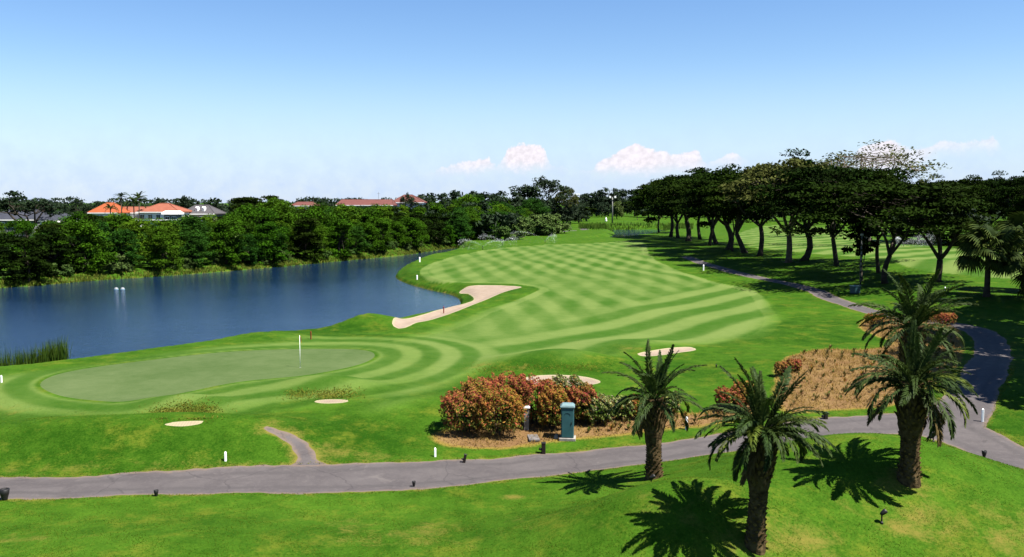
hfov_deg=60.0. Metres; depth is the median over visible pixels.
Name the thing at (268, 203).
broadleaf tree
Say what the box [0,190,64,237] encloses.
spreading tree
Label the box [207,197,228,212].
broadleaf tree
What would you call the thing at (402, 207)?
broadleaf tree
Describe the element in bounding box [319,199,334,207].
broadleaf tree
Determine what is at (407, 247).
waterside shrub
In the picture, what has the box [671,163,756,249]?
rain tree
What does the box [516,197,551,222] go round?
broadleaf tree
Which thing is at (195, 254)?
broadleaf tree
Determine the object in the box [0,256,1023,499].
cart path
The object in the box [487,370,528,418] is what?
croton shrub
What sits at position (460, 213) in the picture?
broadleaf tree
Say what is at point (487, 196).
broadleaf tree
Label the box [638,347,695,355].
sand bunker
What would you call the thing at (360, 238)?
broadleaf tree
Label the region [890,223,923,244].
broadleaf tree
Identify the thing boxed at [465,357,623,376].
long grass
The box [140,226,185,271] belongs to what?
broadleaf tree
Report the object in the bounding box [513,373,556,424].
croton shrub
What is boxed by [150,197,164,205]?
umbrella tree
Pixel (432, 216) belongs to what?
broadleaf tree
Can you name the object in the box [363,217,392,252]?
broadleaf tree
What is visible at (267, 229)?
broadleaf tree
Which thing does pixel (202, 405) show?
long grass
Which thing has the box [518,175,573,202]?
tree
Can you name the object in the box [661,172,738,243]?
rain tree
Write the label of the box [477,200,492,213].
broadleaf tree
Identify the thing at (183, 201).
broadleaf tree
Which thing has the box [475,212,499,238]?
broadleaf tree
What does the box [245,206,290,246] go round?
broadleaf tree
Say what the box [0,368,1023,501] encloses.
verge grass
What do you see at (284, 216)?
broadleaf tree
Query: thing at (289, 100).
sky
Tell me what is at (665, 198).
rain tree
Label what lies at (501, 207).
broadleaf tree
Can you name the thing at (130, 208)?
villa
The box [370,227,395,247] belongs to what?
broadleaf tree
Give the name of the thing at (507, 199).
broadleaf tree
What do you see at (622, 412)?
croton shrub
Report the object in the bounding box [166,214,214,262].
broadleaf tree
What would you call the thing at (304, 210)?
broadleaf tree
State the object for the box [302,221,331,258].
broadleaf tree
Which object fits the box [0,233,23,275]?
broadleaf tree
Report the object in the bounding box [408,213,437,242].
broadleaf tree
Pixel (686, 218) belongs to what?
rain tree
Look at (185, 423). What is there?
sand bunker
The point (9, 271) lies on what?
waterside shrub
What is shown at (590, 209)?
young tree
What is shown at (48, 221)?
broadleaf tree
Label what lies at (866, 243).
young tree
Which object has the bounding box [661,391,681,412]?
croton shrub
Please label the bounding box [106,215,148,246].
broadleaf tree
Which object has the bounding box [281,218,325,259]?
broadleaf tree
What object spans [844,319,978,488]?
date palm
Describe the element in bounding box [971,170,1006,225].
rain tree
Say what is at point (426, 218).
broadleaf tree
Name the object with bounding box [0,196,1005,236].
woodland
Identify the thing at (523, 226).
waterside shrub
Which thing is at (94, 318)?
lake
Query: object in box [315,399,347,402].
sand bunker
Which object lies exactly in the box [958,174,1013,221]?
rain tree
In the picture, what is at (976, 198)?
rain tree
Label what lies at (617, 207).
weeping tree
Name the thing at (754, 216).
rain tree
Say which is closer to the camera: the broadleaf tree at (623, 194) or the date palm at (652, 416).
the date palm at (652, 416)
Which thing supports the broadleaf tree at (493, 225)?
on the ground at (810, 321)
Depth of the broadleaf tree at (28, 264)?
133.24 m
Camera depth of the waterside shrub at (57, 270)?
138.70 m
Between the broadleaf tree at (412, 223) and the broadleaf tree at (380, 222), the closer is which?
the broadleaf tree at (380, 222)
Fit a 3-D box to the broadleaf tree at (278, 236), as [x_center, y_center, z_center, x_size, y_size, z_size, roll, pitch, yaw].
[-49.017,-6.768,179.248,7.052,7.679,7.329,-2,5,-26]
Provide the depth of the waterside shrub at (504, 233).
254.17 m
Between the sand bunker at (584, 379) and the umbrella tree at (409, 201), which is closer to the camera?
the sand bunker at (584, 379)
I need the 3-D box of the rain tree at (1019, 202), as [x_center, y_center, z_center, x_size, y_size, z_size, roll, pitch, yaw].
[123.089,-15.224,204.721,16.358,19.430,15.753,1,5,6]
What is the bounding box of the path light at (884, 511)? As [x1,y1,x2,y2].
[880,508,887,524]
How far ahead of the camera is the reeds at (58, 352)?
63.63 m
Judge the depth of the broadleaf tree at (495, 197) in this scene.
386.62 m
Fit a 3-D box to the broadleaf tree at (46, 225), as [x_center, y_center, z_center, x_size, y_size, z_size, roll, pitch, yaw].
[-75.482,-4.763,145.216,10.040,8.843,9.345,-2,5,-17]
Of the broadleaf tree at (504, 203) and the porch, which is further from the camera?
the broadleaf tree at (504, 203)
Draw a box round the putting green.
[40,349,374,401]
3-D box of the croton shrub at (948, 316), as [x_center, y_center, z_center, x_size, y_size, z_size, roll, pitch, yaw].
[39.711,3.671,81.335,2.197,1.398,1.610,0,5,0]
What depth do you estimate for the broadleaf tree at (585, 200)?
634.28 m
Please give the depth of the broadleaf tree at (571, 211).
453.00 m
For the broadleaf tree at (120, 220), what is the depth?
163.53 m
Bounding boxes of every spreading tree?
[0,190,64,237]
[66,199,95,214]
[885,195,993,282]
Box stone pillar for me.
[524,405,529,429]
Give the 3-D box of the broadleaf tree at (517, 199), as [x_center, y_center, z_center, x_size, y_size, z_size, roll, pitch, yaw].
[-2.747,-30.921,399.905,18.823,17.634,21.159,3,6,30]
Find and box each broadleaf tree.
[0,222,7,233]
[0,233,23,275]
[0,237,57,285]
[3,218,37,251]
[19,223,78,270]
[26,220,75,260]
[28,205,60,212]
[30,227,85,276]
[32,220,56,236]
[50,219,117,272]
[56,211,86,236]
[69,219,116,266]
[76,214,114,234]
[79,215,116,262]
[98,228,144,266]
[105,212,117,218]
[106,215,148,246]
[107,214,145,256]
[108,217,157,265]
[140,217,184,258]
[140,218,153,250]
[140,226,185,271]
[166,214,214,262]
[173,195,191,207]
[176,232,219,267]
[192,213,217,251]
[204,219,249,265]
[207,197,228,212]
[217,202,258,218]
[217,213,259,252]
[219,203,263,245]
[228,196,260,212]
[235,233,265,265]
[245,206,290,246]
[250,195,283,210]
[253,221,294,264]
[257,197,292,213]
[260,229,287,258]
[264,201,309,248]
[276,221,294,248]
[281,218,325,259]
[285,208,307,223]
[292,202,347,247]
[293,204,307,210]
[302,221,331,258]
[318,207,348,244]
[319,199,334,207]
[325,218,356,258]
[331,204,362,245]
[336,205,365,221]
[346,226,372,254]
[354,222,384,251]
[355,208,391,225]
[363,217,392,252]
[365,204,397,237]
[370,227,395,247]
[386,221,411,247]
[387,207,406,242]
[393,204,408,212]
[395,216,428,249]
[405,220,429,243]
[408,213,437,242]
[409,206,433,222]
[416,194,436,203]
[419,203,433,210]
[422,212,448,244]
[424,217,443,234]
[425,193,450,203]
[429,203,448,222]
[436,214,455,237]
[437,225,456,245]
[439,189,462,200]
[440,202,455,209]
[440,206,454,213]
[444,209,475,233]
[448,206,465,214]
[450,193,478,206]
[450,217,475,243]
[452,200,463,207]
[461,191,486,201]
[461,201,479,211]
[464,208,477,237]
[464,214,484,239]
[470,194,498,209]
[470,217,490,238]
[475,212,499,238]
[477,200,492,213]
[478,191,493,204]
[486,212,501,237]
[488,195,514,203]
[490,194,509,205]
[491,191,525,206]
[491,201,514,211]
[494,203,507,211]
[501,205,515,211]
[507,184,551,214]
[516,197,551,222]
[516,208,532,216]
[546,197,568,223]
[550,201,576,222]
[562,202,578,222]
[571,205,590,222]
[578,194,592,210]
[579,204,592,219]
[580,192,597,214]
[586,190,601,214]
[590,187,624,215]
[595,201,611,216]
[611,189,628,212]
[622,192,640,215]
[637,208,652,217]
[774,212,790,217]
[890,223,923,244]
[913,228,948,245]
[941,232,965,246]
[983,220,1005,243]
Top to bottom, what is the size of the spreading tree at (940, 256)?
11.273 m
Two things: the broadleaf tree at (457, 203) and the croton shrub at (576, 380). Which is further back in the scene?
the broadleaf tree at (457, 203)
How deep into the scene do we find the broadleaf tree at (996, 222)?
224.12 m
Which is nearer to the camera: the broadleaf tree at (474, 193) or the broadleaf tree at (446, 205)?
the broadleaf tree at (446, 205)
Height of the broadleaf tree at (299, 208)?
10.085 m
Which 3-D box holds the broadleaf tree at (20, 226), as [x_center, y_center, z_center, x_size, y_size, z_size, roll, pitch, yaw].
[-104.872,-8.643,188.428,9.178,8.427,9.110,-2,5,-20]
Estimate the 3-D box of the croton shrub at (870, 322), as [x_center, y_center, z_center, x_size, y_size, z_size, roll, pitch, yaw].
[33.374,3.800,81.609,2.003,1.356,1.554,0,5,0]
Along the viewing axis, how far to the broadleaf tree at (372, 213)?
214.43 m
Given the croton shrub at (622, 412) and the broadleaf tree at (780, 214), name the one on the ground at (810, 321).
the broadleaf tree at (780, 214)
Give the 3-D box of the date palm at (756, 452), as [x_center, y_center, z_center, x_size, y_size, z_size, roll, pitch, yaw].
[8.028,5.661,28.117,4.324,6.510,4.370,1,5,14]
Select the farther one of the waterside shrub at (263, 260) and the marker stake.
the waterside shrub at (263, 260)
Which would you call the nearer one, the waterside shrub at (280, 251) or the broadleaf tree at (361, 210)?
the waterside shrub at (280, 251)
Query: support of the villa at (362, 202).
on the ground at (810, 321)
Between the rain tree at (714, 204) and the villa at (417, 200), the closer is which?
the rain tree at (714, 204)
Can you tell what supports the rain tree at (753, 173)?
on the ground at (810, 321)
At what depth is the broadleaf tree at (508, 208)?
364.99 m
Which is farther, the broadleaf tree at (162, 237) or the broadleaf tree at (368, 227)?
the broadleaf tree at (368, 227)
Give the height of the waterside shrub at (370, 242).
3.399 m
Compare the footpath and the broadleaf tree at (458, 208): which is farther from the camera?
the broadleaf tree at (458, 208)
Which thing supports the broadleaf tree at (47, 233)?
on the ground at (810, 321)
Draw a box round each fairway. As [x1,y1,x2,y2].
[367,241,780,409]
[739,225,1022,278]
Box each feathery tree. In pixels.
[814,153,856,236]
[815,139,950,246]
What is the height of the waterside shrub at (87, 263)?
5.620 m
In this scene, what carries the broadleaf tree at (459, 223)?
on the ground at (810, 321)
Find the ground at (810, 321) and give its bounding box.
[0,203,1023,556]
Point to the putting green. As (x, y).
(131, 381)
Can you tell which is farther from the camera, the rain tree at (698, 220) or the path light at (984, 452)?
the rain tree at (698, 220)
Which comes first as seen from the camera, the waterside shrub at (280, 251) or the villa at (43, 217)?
the waterside shrub at (280, 251)
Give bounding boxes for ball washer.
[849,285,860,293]
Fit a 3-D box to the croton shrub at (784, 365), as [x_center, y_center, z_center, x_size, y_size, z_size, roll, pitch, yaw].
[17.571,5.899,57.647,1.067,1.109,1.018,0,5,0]
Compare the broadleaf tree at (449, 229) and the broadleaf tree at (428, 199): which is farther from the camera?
the broadleaf tree at (428, 199)
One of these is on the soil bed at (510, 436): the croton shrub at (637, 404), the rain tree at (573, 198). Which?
the croton shrub at (637, 404)
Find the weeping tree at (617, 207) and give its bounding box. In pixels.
[610,201,624,218]
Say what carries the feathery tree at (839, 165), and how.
on the fairway at (919, 258)
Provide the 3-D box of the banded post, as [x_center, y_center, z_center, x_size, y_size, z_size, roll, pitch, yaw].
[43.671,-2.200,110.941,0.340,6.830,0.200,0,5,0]
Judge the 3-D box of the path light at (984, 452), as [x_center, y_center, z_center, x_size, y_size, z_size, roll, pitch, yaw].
[22.357,8.363,42.002,0.232,0.440,0.232,0,5,0]
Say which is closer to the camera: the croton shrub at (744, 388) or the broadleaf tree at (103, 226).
the croton shrub at (744, 388)
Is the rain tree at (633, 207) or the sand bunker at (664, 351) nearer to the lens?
the sand bunker at (664, 351)
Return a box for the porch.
[161,211,184,218]
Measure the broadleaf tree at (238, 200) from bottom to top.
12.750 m
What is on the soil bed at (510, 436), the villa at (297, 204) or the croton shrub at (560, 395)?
the croton shrub at (560, 395)
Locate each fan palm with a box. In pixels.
[953,222,1023,296]
[993,211,1023,289]
[1010,261,1023,296]
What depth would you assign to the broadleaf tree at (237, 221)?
174.38 m
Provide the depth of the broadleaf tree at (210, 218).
181.93 m
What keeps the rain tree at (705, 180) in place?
on the ground at (810, 321)
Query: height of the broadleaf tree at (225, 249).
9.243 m
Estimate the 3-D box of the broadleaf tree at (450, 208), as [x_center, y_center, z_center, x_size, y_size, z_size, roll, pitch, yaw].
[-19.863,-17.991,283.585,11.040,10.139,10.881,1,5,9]
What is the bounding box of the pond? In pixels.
[610,230,665,236]
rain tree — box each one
[554,187,578,222]
[623,188,678,232]
[628,174,680,236]
[634,178,682,237]
[642,167,719,240]
[642,176,720,245]
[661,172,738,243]
[663,167,713,239]
[666,168,803,252]
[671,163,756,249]
[690,193,769,250]
[697,165,805,255]
[716,157,835,262]
[741,148,859,260]
[744,166,918,265]
[767,181,1000,283]
[832,170,931,272]
[915,179,930,239]
[922,173,962,242]
[936,180,998,217]
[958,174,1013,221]
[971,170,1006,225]
[972,178,1020,218]
[985,176,1023,225]
[1007,184,1023,215]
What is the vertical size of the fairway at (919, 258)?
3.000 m
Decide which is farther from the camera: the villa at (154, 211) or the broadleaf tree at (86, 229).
the villa at (154, 211)
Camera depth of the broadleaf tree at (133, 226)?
157.58 m
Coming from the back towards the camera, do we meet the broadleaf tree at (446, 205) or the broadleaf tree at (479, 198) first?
the broadleaf tree at (479, 198)
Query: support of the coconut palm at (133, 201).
on the ground at (810, 321)
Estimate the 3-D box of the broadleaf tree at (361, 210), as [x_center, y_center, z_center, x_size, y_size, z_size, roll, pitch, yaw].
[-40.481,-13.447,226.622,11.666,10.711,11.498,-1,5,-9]
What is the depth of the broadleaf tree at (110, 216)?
207.37 m
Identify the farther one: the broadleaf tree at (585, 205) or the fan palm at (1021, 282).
the broadleaf tree at (585, 205)
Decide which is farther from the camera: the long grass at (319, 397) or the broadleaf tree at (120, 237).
the broadleaf tree at (120, 237)
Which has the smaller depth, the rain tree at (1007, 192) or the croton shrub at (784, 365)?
the croton shrub at (784, 365)
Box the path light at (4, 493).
[0,487,9,500]
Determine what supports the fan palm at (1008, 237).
on the ground at (810, 321)
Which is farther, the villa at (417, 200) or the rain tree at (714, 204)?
the villa at (417, 200)
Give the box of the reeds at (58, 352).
[0,335,72,365]
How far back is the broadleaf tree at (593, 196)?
595.51 m
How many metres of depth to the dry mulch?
55.39 m
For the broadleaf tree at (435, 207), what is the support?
on the ground at (810, 321)
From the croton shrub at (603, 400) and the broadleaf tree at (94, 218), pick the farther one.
the broadleaf tree at (94, 218)
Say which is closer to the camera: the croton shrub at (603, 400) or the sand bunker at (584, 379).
the croton shrub at (603, 400)
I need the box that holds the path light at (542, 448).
[539,442,545,453]
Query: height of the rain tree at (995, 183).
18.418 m
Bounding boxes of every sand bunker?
[165,421,202,425]
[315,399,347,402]
[392,285,520,327]
[526,375,599,384]
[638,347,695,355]
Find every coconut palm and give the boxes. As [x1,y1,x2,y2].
[103,202,117,214]
[114,192,125,214]
[122,192,146,216]
[131,191,146,217]
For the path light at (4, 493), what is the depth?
36.06 m
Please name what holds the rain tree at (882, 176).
on the ground at (810, 321)
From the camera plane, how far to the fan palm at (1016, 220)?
98.59 m
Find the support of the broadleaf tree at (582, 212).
on the ground at (810, 321)
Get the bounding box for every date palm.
[601,339,707,479]
[694,357,838,555]
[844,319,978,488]
[848,268,978,434]
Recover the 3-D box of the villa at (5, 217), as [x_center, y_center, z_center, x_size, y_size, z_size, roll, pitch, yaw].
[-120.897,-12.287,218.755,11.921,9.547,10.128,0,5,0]
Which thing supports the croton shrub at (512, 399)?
on the soil bed at (510, 436)
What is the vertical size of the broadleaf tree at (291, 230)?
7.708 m
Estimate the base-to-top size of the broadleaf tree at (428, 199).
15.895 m
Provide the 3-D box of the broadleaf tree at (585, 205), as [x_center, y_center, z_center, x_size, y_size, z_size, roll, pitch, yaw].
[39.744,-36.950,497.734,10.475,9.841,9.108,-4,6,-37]
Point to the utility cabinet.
(567, 421)
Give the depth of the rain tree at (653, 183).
278.51 m
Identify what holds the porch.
on the ground at (810, 321)
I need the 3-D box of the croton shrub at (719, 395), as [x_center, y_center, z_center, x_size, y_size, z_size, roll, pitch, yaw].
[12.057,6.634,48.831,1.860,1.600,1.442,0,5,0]
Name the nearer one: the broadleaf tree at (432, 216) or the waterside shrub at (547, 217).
the broadleaf tree at (432, 216)
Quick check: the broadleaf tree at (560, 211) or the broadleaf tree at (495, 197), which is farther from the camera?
the broadleaf tree at (560, 211)
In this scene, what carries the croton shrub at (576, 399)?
on the soil bed at (510, 436)
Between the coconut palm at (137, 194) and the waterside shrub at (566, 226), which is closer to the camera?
the coconut palm at (137, 194)
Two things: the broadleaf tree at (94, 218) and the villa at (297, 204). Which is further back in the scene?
the villa at (297, 204)
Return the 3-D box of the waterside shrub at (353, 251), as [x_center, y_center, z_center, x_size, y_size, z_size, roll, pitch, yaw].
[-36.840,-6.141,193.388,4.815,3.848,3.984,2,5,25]
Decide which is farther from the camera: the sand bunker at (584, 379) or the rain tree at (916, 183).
the rain tree at (916, 183)
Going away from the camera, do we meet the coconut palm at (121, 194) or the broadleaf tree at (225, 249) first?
the broadleaf tree at (225, 249)
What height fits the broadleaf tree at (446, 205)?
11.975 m
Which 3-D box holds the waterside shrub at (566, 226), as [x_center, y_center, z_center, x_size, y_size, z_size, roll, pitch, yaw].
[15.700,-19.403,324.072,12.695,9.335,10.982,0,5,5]
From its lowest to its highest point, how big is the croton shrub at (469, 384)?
2.634 m
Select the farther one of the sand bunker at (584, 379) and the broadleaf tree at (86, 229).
the broadleaf tree at (86, 229)
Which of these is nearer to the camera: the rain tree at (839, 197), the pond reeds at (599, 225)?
the rain tree at (839, 197)
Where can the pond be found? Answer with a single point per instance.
(618, 233)
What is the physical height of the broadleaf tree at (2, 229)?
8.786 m
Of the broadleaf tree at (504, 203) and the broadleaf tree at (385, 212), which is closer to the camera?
the broadleaf tree at (385, 212)
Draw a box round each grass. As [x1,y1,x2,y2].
[0,240,468,287]
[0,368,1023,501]
[133,395,236,423]
[280,383,366,402]
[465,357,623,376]
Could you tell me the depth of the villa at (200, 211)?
237.08 m
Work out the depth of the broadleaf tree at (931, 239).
234.60 m
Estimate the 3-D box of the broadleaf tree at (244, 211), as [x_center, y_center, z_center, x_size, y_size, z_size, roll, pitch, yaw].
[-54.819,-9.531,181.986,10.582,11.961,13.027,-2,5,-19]
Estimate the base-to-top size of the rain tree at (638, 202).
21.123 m
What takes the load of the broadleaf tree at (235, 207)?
on the ground at (810, 321)
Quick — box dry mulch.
[433,318,961,448]
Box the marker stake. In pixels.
[981,408,983,421]
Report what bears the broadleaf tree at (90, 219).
on the ground at (810, 321)
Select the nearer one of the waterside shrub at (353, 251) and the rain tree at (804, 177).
the rain tree at (804, 177)
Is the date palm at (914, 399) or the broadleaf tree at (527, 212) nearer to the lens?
the date palm at (914, 399)
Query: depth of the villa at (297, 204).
320.11 m
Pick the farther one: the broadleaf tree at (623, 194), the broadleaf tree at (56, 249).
the broadleaf tree at (623, 194)
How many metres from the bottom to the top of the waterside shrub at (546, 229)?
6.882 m
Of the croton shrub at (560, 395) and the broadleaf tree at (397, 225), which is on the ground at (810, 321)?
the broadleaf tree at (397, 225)
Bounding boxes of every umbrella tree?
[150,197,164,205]
[399,192,418,207]
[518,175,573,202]
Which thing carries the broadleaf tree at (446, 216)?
on the ground at (810, 321)
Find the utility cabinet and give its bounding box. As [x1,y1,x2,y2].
[559,402,575,441]
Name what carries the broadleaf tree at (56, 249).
on the ground at (810, 321)
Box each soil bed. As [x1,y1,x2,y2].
[433,402,751,448]
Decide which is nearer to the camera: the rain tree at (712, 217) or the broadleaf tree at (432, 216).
the rain tree at (712, 217)
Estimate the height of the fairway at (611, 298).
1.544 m
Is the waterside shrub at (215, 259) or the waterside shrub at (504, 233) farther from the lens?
the waterside shrub at (504, 233)
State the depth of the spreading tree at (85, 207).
248.43 m
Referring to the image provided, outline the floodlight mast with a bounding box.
[609,196,615,221]
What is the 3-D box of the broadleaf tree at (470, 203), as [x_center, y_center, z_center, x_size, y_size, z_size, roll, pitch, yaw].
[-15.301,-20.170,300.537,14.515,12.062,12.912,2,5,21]
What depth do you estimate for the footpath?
42.36 m
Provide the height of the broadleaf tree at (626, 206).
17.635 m
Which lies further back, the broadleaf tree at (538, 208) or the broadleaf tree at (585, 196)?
the broadleaf tree at (585, 196)
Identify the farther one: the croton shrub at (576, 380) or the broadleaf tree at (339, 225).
the broadleaf tree at (339, 225)
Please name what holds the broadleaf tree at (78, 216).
on the ground at (810, 321)
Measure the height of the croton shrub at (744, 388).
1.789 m
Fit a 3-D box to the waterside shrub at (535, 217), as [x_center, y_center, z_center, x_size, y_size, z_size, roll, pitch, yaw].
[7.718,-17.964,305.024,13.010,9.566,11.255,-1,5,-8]
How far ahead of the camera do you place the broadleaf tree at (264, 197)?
248.66 m
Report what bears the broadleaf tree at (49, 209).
on the ground at (810, 321)
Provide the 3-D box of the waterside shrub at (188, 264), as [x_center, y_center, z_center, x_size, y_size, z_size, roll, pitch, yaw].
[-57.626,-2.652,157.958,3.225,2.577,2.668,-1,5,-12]
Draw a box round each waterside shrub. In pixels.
[1,268,22,279]
[41,262,63,275]
[47,247,100,270]
[61,264,73,276]
[100,264,115,273]
[104,253,133,271]
[146,257,164,270]
[166,258,176,268]
[181,256,198,268]
[206,252,225,264]
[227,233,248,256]
[256,256,268,263]
[273,250,284,262]
[314,246,331,258]
[337,241,355,255]
[364,241,379,252]
[379,241,393,248]
[390,241,398,248]
[401,242,411,250]
[491,225,515,240]
[498,223,526,239]
[510,219,533,237]
[517,216,535,234]
[526,213,544,234]
[534,220,555,235]
[539,213,561,232]
[550,213,571,233]
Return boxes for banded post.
[859,234,863,286]
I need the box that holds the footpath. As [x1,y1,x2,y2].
[264,426,325,464]
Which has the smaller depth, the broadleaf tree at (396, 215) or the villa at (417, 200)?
the broadleaf tree at (396, 215)
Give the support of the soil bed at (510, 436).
on the ground at (810, 321)
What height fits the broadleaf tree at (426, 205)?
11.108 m
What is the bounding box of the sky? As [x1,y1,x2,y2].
[0,0,1023,202]
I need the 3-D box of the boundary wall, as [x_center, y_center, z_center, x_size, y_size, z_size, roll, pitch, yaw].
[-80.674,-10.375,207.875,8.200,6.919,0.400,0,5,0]
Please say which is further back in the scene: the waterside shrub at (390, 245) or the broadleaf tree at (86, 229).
the waterside shrub at (390, 245)
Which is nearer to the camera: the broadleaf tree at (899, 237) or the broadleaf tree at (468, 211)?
the broadleaf tree at (899, 237)
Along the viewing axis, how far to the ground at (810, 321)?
40.75 m
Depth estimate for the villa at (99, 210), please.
236.64 m
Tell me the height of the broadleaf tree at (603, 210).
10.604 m
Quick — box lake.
[0,248,460,362]
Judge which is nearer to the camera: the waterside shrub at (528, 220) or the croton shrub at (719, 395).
the croton shrub at (719, 395)
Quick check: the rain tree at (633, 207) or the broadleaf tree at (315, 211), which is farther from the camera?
the rain tree at (633, 207)
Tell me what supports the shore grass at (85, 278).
on the ground at (810, 321)
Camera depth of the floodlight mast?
453.70 m
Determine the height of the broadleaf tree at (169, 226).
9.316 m
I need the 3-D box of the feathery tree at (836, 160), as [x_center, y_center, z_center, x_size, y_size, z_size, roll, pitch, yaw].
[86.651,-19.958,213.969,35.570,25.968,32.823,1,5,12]
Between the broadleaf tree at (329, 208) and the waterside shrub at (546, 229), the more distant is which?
the waterside shrub at (546, 229)
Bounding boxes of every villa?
[0,209,43,247]
[38,211,70,224]
[87,202,130,215]
[124,206,148,220]
[135,203,191,226]
[188,205,226,220]
[291,202,316,208]
[335,199,396,207]
[394,194,426,208]
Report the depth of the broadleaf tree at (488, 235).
260.80 m
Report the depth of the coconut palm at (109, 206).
214.24 m
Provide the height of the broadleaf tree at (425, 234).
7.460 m
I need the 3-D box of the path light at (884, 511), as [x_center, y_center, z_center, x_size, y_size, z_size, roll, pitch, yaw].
[12.685,8.153,30.281,0.267,0.618,0.177,0,5,0]
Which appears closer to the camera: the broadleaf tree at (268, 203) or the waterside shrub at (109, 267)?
the waterside shrub at (109, 267)
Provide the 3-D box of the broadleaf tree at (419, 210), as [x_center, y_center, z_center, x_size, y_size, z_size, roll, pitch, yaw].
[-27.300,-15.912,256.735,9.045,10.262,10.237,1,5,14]
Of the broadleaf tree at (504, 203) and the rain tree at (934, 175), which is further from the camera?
the broadleaf tree at (504, 203)
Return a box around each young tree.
[578,207,595,220]
[841,221,880,280]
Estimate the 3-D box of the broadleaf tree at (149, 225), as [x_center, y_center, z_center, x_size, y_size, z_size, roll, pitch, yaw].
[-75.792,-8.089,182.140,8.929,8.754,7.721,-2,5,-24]
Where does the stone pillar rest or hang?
on the soil bed at (510, 436)
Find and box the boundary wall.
[150,219,178,235]
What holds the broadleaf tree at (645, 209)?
on the ground at (810, 321)
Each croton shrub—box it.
[438,387,492,432]
[460,376,498,419]
[469,384,527,435]
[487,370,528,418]
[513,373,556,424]
[534,383,568,428]
[551,373,585,410]
[563,381,599,422]
[581,392,613,423]
[611,394,635,419]
[626,393,639,416]
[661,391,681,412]
[714,384,745,406]
[731,379,753,409]
[774,361,791,375]
[786,358,801,371]
[862,312,884,324]
[933,312,957,324]
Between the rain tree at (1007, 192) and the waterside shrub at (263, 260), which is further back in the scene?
the rain tree at (1007, 192)
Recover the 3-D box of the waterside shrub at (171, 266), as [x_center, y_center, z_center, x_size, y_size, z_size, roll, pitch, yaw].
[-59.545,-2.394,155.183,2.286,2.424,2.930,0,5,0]
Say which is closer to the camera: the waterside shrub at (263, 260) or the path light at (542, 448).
the path light at (542, 448)
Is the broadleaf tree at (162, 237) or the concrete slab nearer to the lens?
the concrete slab
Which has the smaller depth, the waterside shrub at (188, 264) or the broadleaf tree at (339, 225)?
the waterside shrub at (188, 264)
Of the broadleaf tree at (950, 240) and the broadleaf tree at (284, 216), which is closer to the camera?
the broadleaf tree at (284, 216)
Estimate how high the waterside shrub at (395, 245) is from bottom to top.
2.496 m
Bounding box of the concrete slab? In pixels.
[527,434,539,441]
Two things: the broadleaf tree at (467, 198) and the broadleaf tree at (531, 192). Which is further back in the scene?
the broadleaf tree at (531, 192)
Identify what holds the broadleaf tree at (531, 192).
on the ground at (810, 321)
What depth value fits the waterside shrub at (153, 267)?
151.83 m
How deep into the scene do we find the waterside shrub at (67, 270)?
140.42 m
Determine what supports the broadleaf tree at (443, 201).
on the ground at (810, 321)
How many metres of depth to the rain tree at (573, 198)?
425.99 m
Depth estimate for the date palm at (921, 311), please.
37.77 m
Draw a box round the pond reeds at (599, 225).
[578,221,693,231]
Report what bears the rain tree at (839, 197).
on the ground at (810, 321)
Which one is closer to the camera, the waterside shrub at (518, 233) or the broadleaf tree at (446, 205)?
the waterside shrub at (518, 233)
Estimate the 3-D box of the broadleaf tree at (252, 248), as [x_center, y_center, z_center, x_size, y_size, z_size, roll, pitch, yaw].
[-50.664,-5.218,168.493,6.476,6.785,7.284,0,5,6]
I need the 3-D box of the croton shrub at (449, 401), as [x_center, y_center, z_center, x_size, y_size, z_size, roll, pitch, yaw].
[-2.368,6.799,45.650,2.833,2.526,2.492,0,5,0]
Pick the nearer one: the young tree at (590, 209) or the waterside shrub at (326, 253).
the waterside shrub at (326, 253)
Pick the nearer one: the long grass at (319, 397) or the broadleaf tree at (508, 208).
the long grass at (319, 397)
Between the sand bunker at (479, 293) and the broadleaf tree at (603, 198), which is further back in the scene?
the broadleaf tree at (603, 198)
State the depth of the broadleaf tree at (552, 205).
437.72 m
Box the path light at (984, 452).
[982,450,986,456]
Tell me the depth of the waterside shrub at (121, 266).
148.34 m
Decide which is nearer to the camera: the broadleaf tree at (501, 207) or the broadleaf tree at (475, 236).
the broadleaf tree at (475, 236)
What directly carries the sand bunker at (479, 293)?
on the ground at (810, 321)
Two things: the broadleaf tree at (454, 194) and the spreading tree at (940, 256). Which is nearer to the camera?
the spreading tree at (940, 256)

